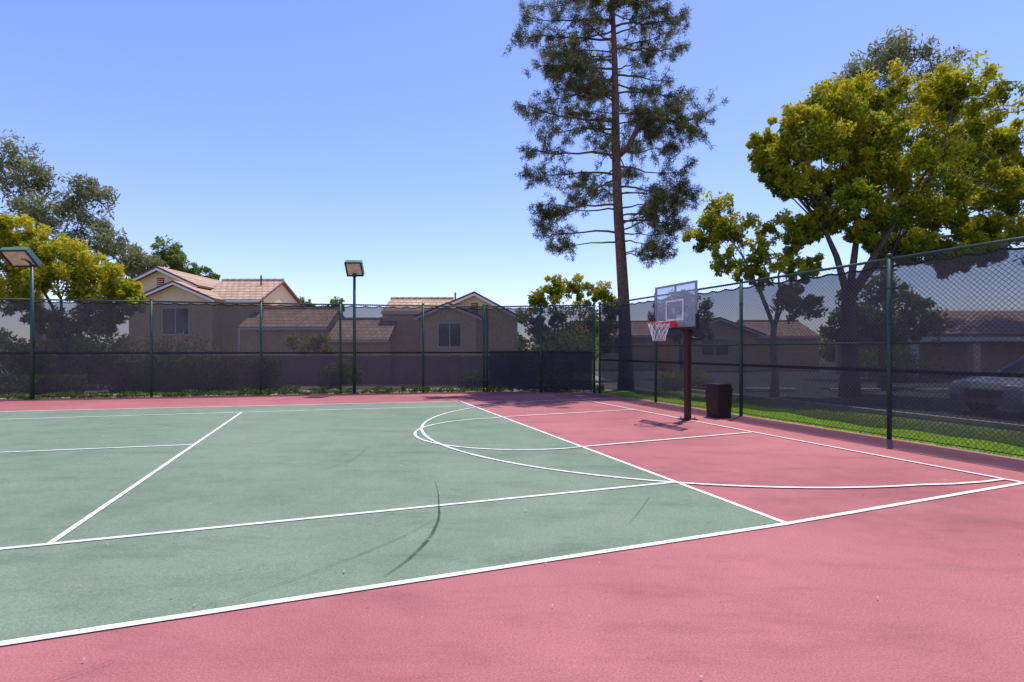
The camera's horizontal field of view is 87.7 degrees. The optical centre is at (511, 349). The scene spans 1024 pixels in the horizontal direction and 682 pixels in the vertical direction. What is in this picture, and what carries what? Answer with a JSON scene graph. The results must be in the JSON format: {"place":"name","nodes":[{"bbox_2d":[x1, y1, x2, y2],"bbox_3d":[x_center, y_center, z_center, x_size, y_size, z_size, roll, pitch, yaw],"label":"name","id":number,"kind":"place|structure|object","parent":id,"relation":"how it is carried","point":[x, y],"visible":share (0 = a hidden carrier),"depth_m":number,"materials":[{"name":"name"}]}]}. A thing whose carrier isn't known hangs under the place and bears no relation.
{"place":"outdoors","nodes":[
{"label":"outdoors","id":0,"kind":"place"},
{"bbox_2d":[131,266,303,305],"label":"stucco house","id":1,"kind":"structure","parent":0,"point":[161,283],"depth_m":29.20,"materials":[{"name":"tile"}]},
{"bbox_2d":[0,375,661,402],"bbox_3d":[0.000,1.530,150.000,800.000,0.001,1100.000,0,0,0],"label":"ground","id":2,"kind":"structure","parent":0,"point":[596,379],"depth_m":19.27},
{"bbox_2d":[0,212,146,302],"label":"broadleaf tree","id":3,"kind":"object","parent":2,"relation":"on","point":[76,268],"visible":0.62,"depth_m":20.60,"materials":[{"name":"green plant"}]},
{"bbox_2d":[0,129,169,300],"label":"eucalyptus tree","id":4,"kind":"object","parent":2,"relation":"on","point":[137,260],"visible":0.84,"depth_m":29.77,"materials":[{"name":"green plant"}]},
{"bbox_2d":[97,235,220,279],"bbox_3d":[-25.154,-3.256,38.004,8.636,9.724,2.506,0,0,0],"label":"leafy tree","id":5,"kind":"object","parent":2,"relation":"on","point":[173,257],"visible":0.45,"depth_m":37.78,"materials":[{"name":"green plant"}]},
{"bbox_2d":[0,384,603,398],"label":"ivy ground cover","id":6,"kind":"object","parent":2,"relation":"on","point":[214,393],"visible":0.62,"depth_m":17.31,"materials":[{"name":"green plant"}]},
{"bbox_2d":[298,296,315,305],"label":"leafy tree","id":7,"kind":"object","parent":2,"relation":"on","point":[302,299],"visible":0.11,"depth_m":46.70,"materials":[{"name":"green plant"}]},
{"bbox_2d":[325,296,344,306],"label":"leafy tree","id":8,"kind":"object","parent":2,"relation":"on","point":[335,300],"visible":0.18,"depth_m":45.77,"materials":[{"name":"green plant"}]},
{"bbox_2d":[0,391,1023,681],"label":"pink court surface","id":9,"kind":"object","parent":2,"relation":"on","point":[942,579],"visible":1,"depth_m":3.21,"materials":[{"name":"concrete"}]},
{"bbox_2d":[0,247,41,399],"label":"court light pole","id":10,"kind":"object","parent":9,"relation":"on","point":[20,256],"visible":1,"depth_m":15.78,"materials":[{"name":"black metal"}]},
{"bbox_2d":[0,298,595,397],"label":"chain link fence","id":11,"kind":"object","parent":9,"relation":"on","point":[109,346],"visible":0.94,"depth_m":17.59,"materials":[{"name":"black metal"}]},
{"bbox_2d":[344,260,364,393],"bbox_3d":[-5.280,-0.740,17.866,0.560,4.480,0.460,0,0,0],"label":"court light pole","id":12,"kind":"object","parent":9,"relation":"on","point":[354,269],"visible":1,"depth_m":17.81,"materials":[{"name":"black metal"}]},
{"bbox_2d":[0,401,781,640],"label":"green court surface","id":13,"kind":"object","parent":9,"relation":"on","point":[54,491],"visible":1,"depth_m":5.10,"materials":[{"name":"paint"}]},
{"bbox_2d":[384,482,440,575],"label":"skid marks","id":14,"kind":"object","parent":13,"relation":"on","point":[424,542],"visible":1,"depth_m":4.35,"materials":[{"name":"rubber"}]},
{"bbox_2d":[21,397,1019,676],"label":"fallen leaves","id":15,"kind":"object","parent":13,"relation":"on","point":[435,501],"visible":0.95,"depth_m":4.71,"materials":[{"name":"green plant"}]},
{"bbox_2d":[0,399,1023,645],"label":"court line markings","id":16,"kind":"object","parent":9,"relation":"on","point":[130,623],"visible":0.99,"depth_m":4.67,"materials":[{"name":"white paint"}]},
{"bbox_2d":[647,280,700,420],"bbox_3d":[3.434,0.065,11.222,1.067,2.870,1.052,0,0,26],"label":"basketball hoop","id":17,"kind":"object","parent":9,"relation":"on","point":[687,327],"visible":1,"depth_m":11.27,"materials":[{"name":"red metal"}]},
{"bbox_2d":[704,383,732,418],"bbox_3d":[4.560,1.130,11.750,0.424,0.740,0.424,0,0,-20],"label":"trash can","id":18,"kind":"object","parent":9,"relation":"on","point":[718,400],"visible":1,"depth_m":11.60,"materials":[{"name":"brown plastic"}]},
{"bbox_2d":[598,236,1023,456],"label":"chain link fence","id":19,"kind":"object","parent":9,"relation":"on","point":[934,346],"visible":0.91,"depth_m":9.37,"materials":[{"name":"metal"}]},
{"bbox_2d":[527,273,617,344],"bbox_3d":[2.875,-1.063,25.977,5.445,5.347,3.022,0,0,13],"label":"leafy tree","id":20,"kind":"object","parent":2,"relation":"on","point":[558,290],"visible":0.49,"depth_m":25.64,"materials":[{"name":"green plant"}]},
{"bbox_2d":[501,0,731,305],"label":"pine tree","id":21,"kind":"object","parent":2,"relation":"on","point":[590,88],"visible":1,"depth_m":20.14,"materials":[{"name":"green plant"}]},
{"bbox_2d":[667,288,698,297],"bbox_3d":[8.582,-0.760,26.802,3.163,4.742,2.473,0,0,0],"label":"leafy tree","id":22,"kind":"object","parent":2,"relation":"on","point":[685,294],"visible":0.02,"depth_m":26.67,"materials":[{"name":"plant"}]},
{"bbox_2d":[682,191,825,285],"bbox_3d":[7.812,-1.764,17.088,4.614,6.741,2.024,0,0,8],"label":"broadleaf tree","id":23,"kind":"object","parent":2,"relation":"on","point":[717,225],"visible":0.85,"depth_m":16.96,"materials":[{"name":"green plant"}]},
{"bbox_2d":[745,50,1023,273],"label":"broadleaf tree","id":24,"kind":"object","parent":2,"relation":"on","point":[816,126],"visible":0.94,"depth_m":16.38,"materials":[{"name":"green plant"}]},
{"bbox_2d":[831,24,1023,266],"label":"eucalyptus tree","id":25,"kind":"object","parent":2,"relation":"on","point":[893,48],"visible":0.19,"depth_m":29.52,"materials":[{"name":"green plant"}]},
{"bbox_2d":[385,291,504,308],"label":"stucco house","id":26,"kind":"structure","parent":0,"point":[473,298],"depth_m":29.66,"materials":[{"name":"tile"}]},
{"bbox_2d":[0,0,1023,316],"label":"sky","id":27,"kind":"structure","parent":0,"point":[292,141],"materials":[{"name":"blue"}]},
{"bbox_2d":[544,384,583,392],"bbox_3d":[1.759,1.222,18.972,1.647,0.637,1.470,0,0,38],"label":"rounded shrub","id":28,"kind":"object","parent":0,"point":[553,390],"visible":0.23,"depth_m":18.72,"materials":[{"name":"green plant"}]},
{"bbox_2d":[595,336,598,360],"bbox_3d":[1.953,0.351,20.968,3.468,2.449,2.399,0,0,-18],"label":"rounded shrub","id":29,"kind":"object","parent":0,"point":[596,350],"visible":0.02,"depth_m":20.64,"materials":[{"name":"green plant"}]},
{"bbox_2d":[595,320,598,369],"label":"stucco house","id":30,"kind":"structure","parent":0,"point":[596,365],"depth_m":38.30,"materials":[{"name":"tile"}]},
{"bbox_2d":[595,391,1023,458],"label":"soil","id":31,"kind":"structure","parent":0,"point":[845,430],"depth_m":9.63,"materials":[{"name":"soil"}]},
{"bbox_2d":[597,391,1023,458],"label":"grass","id":32,"kind":"structure","parent":31,"relation":"on","point":[947,441],"depth_m":9.57,"materials":[{"name":"green plant"}]}
]}

